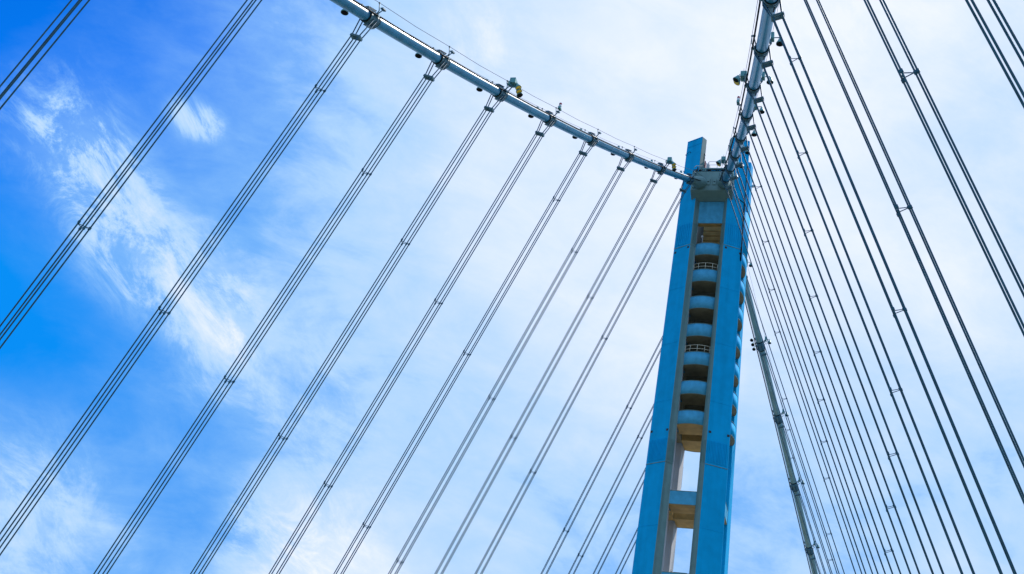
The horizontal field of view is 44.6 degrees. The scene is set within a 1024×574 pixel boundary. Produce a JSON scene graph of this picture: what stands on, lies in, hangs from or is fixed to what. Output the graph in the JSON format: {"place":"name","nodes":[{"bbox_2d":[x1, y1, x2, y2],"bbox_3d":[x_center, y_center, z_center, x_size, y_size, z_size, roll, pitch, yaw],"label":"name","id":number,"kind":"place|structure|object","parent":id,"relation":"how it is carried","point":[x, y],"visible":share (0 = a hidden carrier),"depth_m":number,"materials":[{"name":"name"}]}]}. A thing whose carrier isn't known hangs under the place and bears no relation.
{"place":"outdoors","nodes":[
{"label":"outdoors","id":0,"kind":"place"},
{"bbox_2d":[0,0,1023,573],"label":"sky","id":1,"kind":"structure","parent":0,"point":[654,76],"materials":[{"name":"blue"}]},
{"bbox_2d":[632,137,753,573],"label":"bridge tower","id":2,"kind":"structure","parent":0,"point":[695,407],"depth_m":153.85,"materials":[{"name":"blue metal"}]},
{"bbox_2d":[330,0,690,181],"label":"cable","id":3,"kind":"object","parent":2,"relation":"attached to","point":[362,13],"visible":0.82,"depth_m":105.24,"materials":[{"name":"blue paint"}]},
{"bbox_2d":[341,9,348,15],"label":"floodlight","id":4,"kind":"object","parent":3,"relation":"attached to","point":[344,12],"visible":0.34,"depth_m":88.17,"materials":[{"name":"grey metal"}]},
{"bbox_2d":[360,2,385,28],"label":"cable band","id":5,"kind":"object","parent":3,"relation":"attached to","point":[367,22],"visible":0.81,"depth_m":88.78,"materials":[{"name":"grey metal"}]},
{"bbox_2d":[0,19,377,555],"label":"suspender","id":6,"kind":"object","parent":5,"relation":"hanging from","point":[356,37],"visible":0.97,"depth_m":80.35,"materials":[{"name":"metal"}]},
{"bbox_2d":[433,46,454,69],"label":"cable band","id":7,"kind":"object","parent":3,"relation":"attached to","point":[441,61],"visible":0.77,"depth_m":98.80,"materials":[{"name":"grey metal"}]},
{"bbox_2d":[93,61,447,573],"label":"suspender","id":8,"kind":"object","parent":7,"relation":"hanging from","point":[428,77],"visible":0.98,"depth_m":89.81,"materials":[{"name":"metal"}]},
{"bbox_2d":[492,80,511,101],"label":"cable band","id":9,"kind":"object","parent":3,"relation":"attached to","point":[503,93],"visible":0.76,"depth_m":108.89,"materials":[{"name":"grey metal"}]},
{"bbox_2d":[190,94,504,573],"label":"suspender","id":10,"kind":"object","parent":9,"relation":"hanging from","point":[488,108],"visible":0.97,"depth_m":99.67,"materials":[{"name":"metal"}]},
{"bbox_2d":[506,77,522,97],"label":"floodlight cluster","id":11,"kind":"object","parent":3,"relation":"attached to","point":[515,84],"visible":1,"depth_m":109.75,"materials":[{"name":"grey metal"}]},
{"bbox_2d":[355,0,681,170],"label":"hand rope","id":12,"kind":"object","parent":3,"relation":"attached to","point":[516,95],"visible":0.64,"depth_m":122.20,"materials":[{"name":"grey metal"}]},
{"bbox_2d":[352,0,700,180],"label":"power conduit","id":13,"kind":"object","parent":3,"relation":"attached to","point":[385,20],"visible":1,"depth_m":106.20,"materials":[{"name":"grey metal"}]},
{"bbox_2d":[542,107,559,126],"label":"cable band","id":14,"kind":"object","parent":3,"relation":"attached to","point":[547,123],"visible":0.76,"depth_m":119.06,"materials":[{"name":"grey metal"}]},
{"bbox_2d":[269,120,554,573],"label":"suspender","id":15,"kind":"object","parent":14,"relation":"hanging from","point":[540,134],"visible":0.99,"depth_m":109.58,"materials":[{"name":"metal"}]},
{"bbox_2d":[584,129,600,146],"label":"cable band","id":16,"kind":"object","parent":3,"relation":"attached to","point":[592,141],"visible":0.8,"depth_m":129.24,"materials":[{"name":"grey metal"}]},
{"bbox_2d":[334,141,595,573],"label":"suspender","id":17,"kind":"object","parent":16,"relation":"hanging from","point":[580,153],"visible":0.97,"depth_m":119.57,"materials":[{"name":"metal"}]},
{"bbox_2d":[622,146,636,162],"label":"cable band","id":18,"kind":"object","parent":3,"relation":"attached to","point":[629,157],"visible":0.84,"depth_m":139.56,"materials":[{"name":"grey metal"}]},
{"bbox_2d":[388,157,632,573],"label":"suspender","id":19,"kind":"object","parent":18,"relation":"hanging from","point":[621,169],"visible":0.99,"depth_m":129.39,"materials":[{"name":"metal"}]},
{"bbox_2d":[654,160,668,174],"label":"cable band","id":20,"kind":"object","parent":3,"relation":"attached to","point":[660,172],"visible":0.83,"depth_m":149.94,"materials":[{"name":"grey metal"}]},
{"bbox_2d":[435,170,664,573],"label":"suspender","id":21,"kind":"object","parent":20,"relation":"hanging from","point":[655,182],"visible":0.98,"depth_m":139.44,"materials":[{"name":"metal"}]},
{"bbox_2d":[665,157,676,171],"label":"floodlight cluster","id":22,"kind":"object","parent":3,"relation":"attached to","point":[670,161],"visible":1,"depth_m":150.85,"materials":[{"name":"grey metal"}]},
{"bbox_2d":[683,171,696,184],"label":"cable band","id":23,"kind":"object","parent":3,"relation":"attached to","point":[691,179],"visible":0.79,"depth_m":160.30,"materials":[{"name":"grey metal"}]},
{"bbox_2d":[375,0,704,177],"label":"hand rope","id":24,"kind":"object","parent":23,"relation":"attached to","point":[510,82],"visible":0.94,"depth_m":106.32,"materials":[{"name":"grey metal"}]},
{"bbox_2d":[475,181,692,573],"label":"suspender","id":25,"kind":"object","parent":23,"relation":"hanging from","point":[680,190],"visible":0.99,"depth_m":149.47,"materials":[{"name":"metal"}]},
{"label":"cable band","id":26,"kind":"object","parent":3,"relation":"attached to","visible":0},
{"bbox_2d":[0,0,89,109],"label":"suspender","id":27,"kind":"object","parent":26,"relation":"hanging from","point":[39,49],"depth_m":64.81,"materials":[{"name":"metal"}]},
{"bbox_2d":[723,0,776,181],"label":"cable","id":28,"kind":"object","parent":2,"relation":"attached to","point":[764,33],"visible":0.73,"depth_m":98.89,"materials":[{"name":"blue paint"}]},
{"bbox_2d":[716,156,726,166],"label":"floodlight cluster","id":29,"kind":"object","parent":28,"relation":"attached to","point":[719,162],"visible":0.92,"depth_m":148.99,"materials":[{"name":"grey metal"}]},
{"bbox_2d":[720,170,729,184],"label":"cable band","id":30,"kind":"object","parent":28,"relation":"attached to","point":[725,183],"visible":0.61,"depth_m":158.87,"materials":[{"name":"grey metal"}]},
{"bbox_2d":[721,181,861,573],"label":"suspender","id":31,"kind":"object","parent":30,"relation":"hanging from","point":[727,189],"visible":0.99,"depth_m":142.92,"materials":[{"name":"metal"}]},
{"bbox_2d":[724,160,734,174],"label":"cable band","id":32,"kind":"object","parent":28,"relation":"attached to","point":[730,172],"visible":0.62,"depth_m":147.42,"materials":[{"name":"grey metal"}]},
{"bbox_2d":[726,168,872,573],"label":"suspender","id":33,"kind":"object","parent":32,"relation":"hanging from","point":[736,178],"visible":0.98,"depth_m":132.06,"materials":[{"name":"metal"}]},
{"bbox_2d":[728,145,739,161],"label":"cable band","id":34,"kind":"object","parent":28,"relation":"attached to","point":[735,159],"visible":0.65,"depth_m":136.16,"materials":[{"name":"grey metal"}]},
{"bbox_2d":[730,154,885,573],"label":"suspender","id":35,"kind":"object","parent":34,"relation":"hanging from","point":[740,165],"visible":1,"depth_m":121.40,"materials":[{"name":"metal"}]},
{"bbox_2d":[719,0,757,174],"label":"hand rope","id":36,"kind":"object","parent":28,"relation":"hanging from","point":[744,76],"visible":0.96,"depth_m":103.83,"materials":[{"name":"grey metal"}]},
{"bbox_2d":[733,127,745,144],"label":"cable band","id":37,"kind":"object","parent":28,"relation":"attached to","point":[740,142],"visible":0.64,"depth_m":124.96,"materials":[{"name":"grey metal"}]},
{"bbox_2d":[735,136,900,573],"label":"suspender","id":38,"kind":"object","parent":37,"relation":"hanging from","point":[745,148],"visible":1,"depth_m":110.75,"materials":[{"name":"metal"}]},
{"bbox_2d":[719,1,760,180],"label":"power conduit","id":39,"kind":"object","parent":28,"relation":"attached to","point":[745,82],"visible":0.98,"depth_m":100.23,"materials":[{"name":"grey metal"}]},
{"bbox_2d":[733,71,746,87],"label":"floodlight cluster","id":40,"kind":"object","parent":28,"relation":"attached to","point":[737,79],"visible":0.93,"depth_m":104.07,"materials":[{"name":"grey metal"}]},
{"bbox_2d":[738,104,752,123],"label":"cable band","id":41,"kind":"object","parent":28,"relation":"attached to","point":[746,120],"visible":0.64,"depth_m":113.61,"materials":[{"name":"grey metal"}]},
{"bbox_2d":[740,114,919,573],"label":"suspender","id":42,"kind":"object","parent":41,"relation":"hanging from","point":[750,127],"visible":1,"depth_m":100.02,"materials":[{"name":"metal"}]},
{"bbox_2d":[746,129,756,136],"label":"floodlight","id":43,"kind":"object","parent":28,"relation":"attached to","point":[753,134],"visible":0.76,"depth_m":123.70,"materials":[{"name":"grey metal"}]},
{"bbox_2d":[744,74,762,95],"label":"cable band","id":44,"kind":"object","parent":28,"relation":"attached to","point":[754,92],"visible":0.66,"depth_m":102.61,"materials":[{"name":"grey metal"}]},
{"bbox_2d":[747,85,943,573],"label":"suspender","id":45,"kind":"object","parent":44,"relation":"hanging from","point":[758,100],"visible":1,"depth_m":89.39,"materials":[{"name":"metal"}]},
{"bbox_2d":[753,105,764,113],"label":"floodlight","id":46,"kind":"object","parent":28,"relation":"attached to","point":[761,110],"visible":0.83,"depth_m":112.62,"materials":[{"name":"grey metal"}]},
{"bbox_2d":[751,35,771,60],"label":"cable band","id":47,"kind":"object","parent":28,"relation":"attached to","point":[763,55],"visible":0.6,"depth_m":91.65,"materials":[{"name":"grey metal"}]},
{"bbox_2d":[754,47,974,573],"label":"suspender","id":48,"kind":"object","parent":47,"relation":"hanging from","point":[765,65],"visible":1,"depth_m":78.72,"materials":[{"name":"metal"}]},
{"bbox_2d":[760,72,773,84],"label":"floodlight","id":49,"kind":"object","parent":28,"relation":"attached to","point":[763,78],"visible":0.75,"depth_m":101.63,"materials":[{"name":"grey metal"}]},
{"bbox_2d":[759,0,778,12],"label":"cable band","id":50,"kind":"object","parent":28,"relation":"attached to","point":[771,7],"visible":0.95,"depth_m":80.66,"materials":[{"name":"grey metal"}]},
{"bbox_2d":[762,0,1016,573],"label":"suspender","id":51,"kind":"object","parent":50,"relation":"hanging from","point":[776,17],"visible":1,"depth_m":68.05,"materials":[{"name":"metal"}]},
{"bbox_2d":[769,32,782,46],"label":"floodlight","id":52,"kind":"object","parent":28,"relation":"attached to","point":[778,42],"visible":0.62,"depth_m":90.65,"materials":[{"name":"grey metal"}]},
{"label":"cable band","id":53,"kind":"object","parent":28,"relation":"attached to","visible":0},
{"bbox_2d":[804,0,1023,503],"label":"suspender","id":54,"kind":"object","parent":53,"relation":"hanging from","point":[909,207],"visible":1,"depth_m":58.11,"materials":[{"name":"metal"}]},
{"bbox_3d":[13.625,-21.521,59.536,1.560,1.770,1.736,2,-7,9],"label":"cable band","id":55,"kind":"object","parent":28,"relation":"attached to","visible":0},
{"bbox_2d":[863,0,1023,335],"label":"suspender","id":56,"kind":"object","parent":55,"relation":"hanging from","point":[900,71],"visible":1,"depth_m":48.72,"materials":[{"name":"metal"}]},
{"bbox_3d":[11.986,-23.074,48.921,1.560,1.770,1.736,2,-8,9],"label":"cable band","id":57,"kind":"object","parent":28,"relation":"attached to","visible":0},
{"bbox_2d":[965,0,1023,107],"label":"suspender","id":58,"kind":"object","parent":57,"relation":"hanging from","point":[997,46],"depth_m":38.90,"materials":[{"name":"metal"}]},
{"bbox_2d":[745,279,817,573],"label":"cable","id":59,"kind":"object","parent":2,"relation":"attached to","point":[775,410],"visible":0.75,"depth_m":184.11,"materials":[{"name":"paint"}]},
{"bbox_2d":[750,338,755,350],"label":"floodlight cluster","id":60,"kind":"object","parent":59,"relation":"attached to","point":[752,344],"visible":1,"depth_m":180.23,"materials":[{"name":"grey metal"}]},
{"bbox_2d":[755,338,766,351],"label":"cable band","id":61,"kind":"object","parent":59,"relation":"attached to","point":[760,345],"visible":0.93,"depth_m":179.16,"materials":[{"name":"grey metal"}]},
{"bbox_2d":[756,346,837,573],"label":"suspender","id":62,"kind":"object","parent":61,"relation":"hanging from","point":[763,354],"visible":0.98,"depth_m":169.54,"materials":[{"name":"metal"}]},
{"bbox_2d":[745,301,810,573],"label":"power conduit","id":63,"kind":"object","parent":59,"relation":"attached to","point":[777,435],"visible":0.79,"depth_m":185.31,"materials":[{"name":"grey metal"}]},
{"bbox_2d":[772,410,783,423],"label":"cable band","id":64,"kind":"object","parent":59,"relation":"attached to","point":[777,418],"visible":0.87,"depth_m":183.61,"materials":[{"name":"grey metal"}]},
{"bbox_2d":[774,419,830,573],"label":"suspender","id":65,"kind":"object","parent":64,"relation":"hanging from","point":[782,426],"visible":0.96,"depth_m":177.28,"materials":[{"name":"metal"}]},
{"bbox_2d":[789,478,799,491],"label":"cable band","id":66,"kind":"object","parent":59,"relation":"attached to","point":[794,487],"visible":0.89,"depth_m":188.17,"materials":[{"name":"grey metal"}]},
{"bbox_2d":[790,486,824,573],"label":"suspender","id":67,"kind":"object","parent":66,"relation":"hanging from","point":[795,495],"visible":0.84,"depth_m":184.81,"materials":[{"name":"metal"}]},
{"bbox_2d":[804,541,814,554],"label":"cable band","id":68,"kind":"object","parent":59,"relation":"attached to","point":[809,550],"visible":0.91,"depth_m":192.85,"materials":[{"name":"grey metal"}]},
{"bbox_2d":[806,550,819,573],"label":"suspender","id":69,"kind":"object","parent":68,"relation":"hanging from","point":[811,561],"visible":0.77,"depth_m":192.22,"materials":[{"name":"metal"}]},
{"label":"cable band","id":70,"kind":"object","parent":59,"relation":"attached to","visible":0},
{"bbox_2d":[745,299,811,572],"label":"hand rope","id":71,"kind":"object","parent":70,"relation":"attached to","point":[778,434],"visible":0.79,"depth_m":186.45,"materials":[{"name":"grey metal"}]},
{"bbox_2d":[748,269,820,570],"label":"hand rope","id":72,"kind":"object","parent":70,"relation":"attached to","point":[784,418],"visible":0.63,"depth_m":184.57,"materials":[{"name":"grey metal"}]},
{"bbox_2d":[746,273,844,573],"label":"suspender","id":73,"kind":"object","parent":70,"relation":"hanging from","point":[796,429],"visible":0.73,"depth_m":161.00,"materials":[{"name":"metal"}]},
{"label":"cable band","id":74,"kind":"object","parent":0,"visible":0},
{"bbox_2d":[0,0,261,348],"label":"suspender","id":75,"kind":"object","parent":74,"relation":"hanging from","point":[82,227],"visible":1,"depth_m":72.79,"materials":[{"name":"metal"}]},
{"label":"main cable","id":76,"kind":"object","parent":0,"visible":0},
{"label":"cable band","id":77,"kind":"object","parent":76,"relation":"attached to","visible":0},
{"bbox_2d":[541,336,662,573],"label":"suspender","id":78,"kind":"object","parent":77,"relation":"hanging from","point":[564,528],"visible":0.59,"depth_m":165.31,"materials":[{"name":"metal"}]},
{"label":"cable band","id":79,"kind":"object","parent":76,"relation":"attached to","visible":0},
{"bbox_2d":[568,404,653,573],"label":"suspender","id":80,"kind":"object","parent":79,"relation":"hanging from","point":[641,438],"visible":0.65,"depth_m":172.85,"materials":[{"name":"metal"}]},
{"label":"cable band","id":81,"kind":"object","parent":76,"relation":"attached to","visible":0},
{"bbox_2d":[593,467,645,573],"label":"suspender","id":82,"kind":"object","parent":81,"relation":"hanging from","point":[620,520],"depth_m":181.91,"materials":[{"name":"metal"}]},
{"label":"cable band","id":83,"kind":"object","parent":76,"relation":"attached to","visible":0},
{"bbox_2d":[615,528,637,573],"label":"suspender","id":84,"kind":"object","parent":83,"relation":"hanging from","point":[625,554],"depth_m":189.28,"materials":[{"name":"metal"}]}
]}

